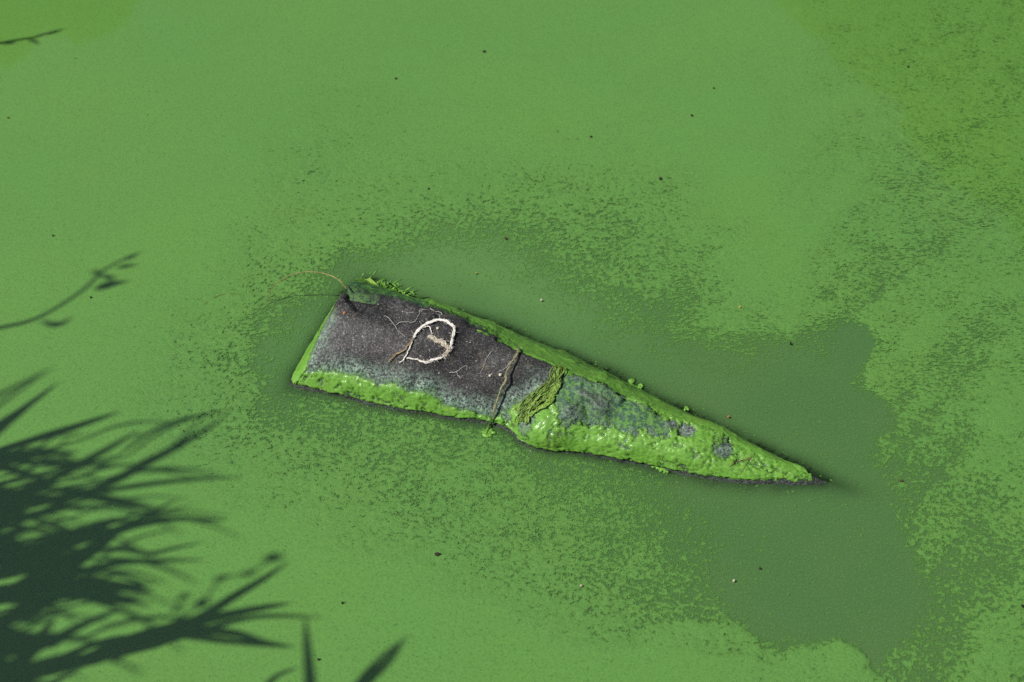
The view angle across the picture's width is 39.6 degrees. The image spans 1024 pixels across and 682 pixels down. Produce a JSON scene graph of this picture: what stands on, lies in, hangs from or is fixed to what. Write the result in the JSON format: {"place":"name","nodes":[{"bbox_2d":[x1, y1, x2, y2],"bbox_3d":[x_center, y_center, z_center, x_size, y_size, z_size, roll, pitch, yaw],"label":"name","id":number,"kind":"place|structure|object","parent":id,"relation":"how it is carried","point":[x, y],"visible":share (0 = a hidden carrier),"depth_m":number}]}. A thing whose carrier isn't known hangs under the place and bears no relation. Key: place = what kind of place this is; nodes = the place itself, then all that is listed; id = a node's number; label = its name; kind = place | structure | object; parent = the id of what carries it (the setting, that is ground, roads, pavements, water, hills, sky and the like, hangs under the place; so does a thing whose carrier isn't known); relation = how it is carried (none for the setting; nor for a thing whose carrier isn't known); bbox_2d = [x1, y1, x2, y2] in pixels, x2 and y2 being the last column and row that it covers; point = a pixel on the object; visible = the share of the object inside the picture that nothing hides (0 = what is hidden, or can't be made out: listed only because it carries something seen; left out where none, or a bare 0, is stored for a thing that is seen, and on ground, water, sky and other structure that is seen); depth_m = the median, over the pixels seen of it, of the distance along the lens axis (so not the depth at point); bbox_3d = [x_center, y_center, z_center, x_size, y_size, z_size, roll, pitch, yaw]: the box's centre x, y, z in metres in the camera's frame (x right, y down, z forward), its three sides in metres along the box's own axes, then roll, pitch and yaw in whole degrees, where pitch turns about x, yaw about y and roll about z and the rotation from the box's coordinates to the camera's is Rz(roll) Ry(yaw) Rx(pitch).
{"place":"outdoors","nodes":[
{"label":"outdoors","id":0,"kind":"place"},
{"bbox_2d":[3,0,1023,681],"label":"water","id":1,"kind":"structure","parent":0,"point":[789,570],"depth_m":2.66},
{"bbox_2d":[482,428,495,437],"bbox_3d":[-0.045,0.173,2.667,0.023,0.005,0.026,36,57,28],"label":"algae clump","id":2,"kind":"object","parent":1,"relation":"on","point":[491,431],"visible":1,"depth_m":2.67},
{"bbox_2d":[0,0,1023,681],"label":"algae scum","id":3,"kind":"structure","parent":1,"relation":"on","point":[126,554],"depth_m":2.95},
{"bbox_2d":[289,270,831,488],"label":"stone block","id":4,"kind":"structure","parent":1,"relation":"in","point":[594,413],"depth_m":2.67},
{"bbox_2d":[266,271,346,304],"bbox_3d":[-0.401,-0.101,2.823,0.200,0.134,0.040,19,51,16],"label":"grass stem","id":5,"kind":"object","parent":4,"relation":"attached to","point":[304,272],"visible":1,"depth_m":2.81},
{"bbox_2d":[389,318,455,364],"bbox_3d":[-0.167,0.000,2.691,0.133,0.059,0.083,0,48,0],"label":"string loop","id":6,"kind":"object","parent":4,"relation":"on","point":[443,344],"visible":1,"depth_m":2.69},
{"bbox_2d":[486,347,519,433],"bbox_3d":[-0.017,0.089,2.666,0.019,0.114,0.147,21,51,18],"label":"draped cord","id":7,"kind":"object","parent":4,"relation":"hanging from","point":[505,376],"visible":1,"depth_m":2.66},
{"bbox_2d":[511,365,565,424],"bbox_3d":[0.056,0.106,2.646,0.126,0.088,0.050,-30,55,-24],"label":"weed mat","id":8,"kind":"object","parent":4,"relation":"on","point":[553,384],"visible":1,"depth_m":2.64},
{"bbox_2d":[289,277,833,483],"bbox_3d":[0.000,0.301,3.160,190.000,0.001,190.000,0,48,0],"label":"moss","id":9,"kind":"object","parent":4,"relation":"on","point":[770,449],"depth_m":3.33},
{"bbox_2d":[627,378,636,386],"bbox_3d":[0.230,0.084,2.748,0.025,0.005,0.031,0,48,0],"label":"algae clump","id":10,"kind":"object","parent":4,"relation":"on","point":[631,381],"visible":0.46,"depth_m":2.75},
{"bbox_2d":[728,454,752,471],"bbox_3d":[0.419,0.221,2.591,0.054,0.012,0.022,-32,55,-25],"label":"dry twig","id":11,"kind":"object","parent":4,"relation":"on","point":[743,459],"visible":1,"depth_m":2.59},
{"bbox_2d":[655,466,664,471],"bbox_3d":[0.275,0.232,2.614,0.021,0.005,0.019,-35,57,-27],"label":"algae clump","id":12,"kind":"object","parent":1,"relation":"on","point":[660,469],"visible":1,"depth_m":2.61}
]}

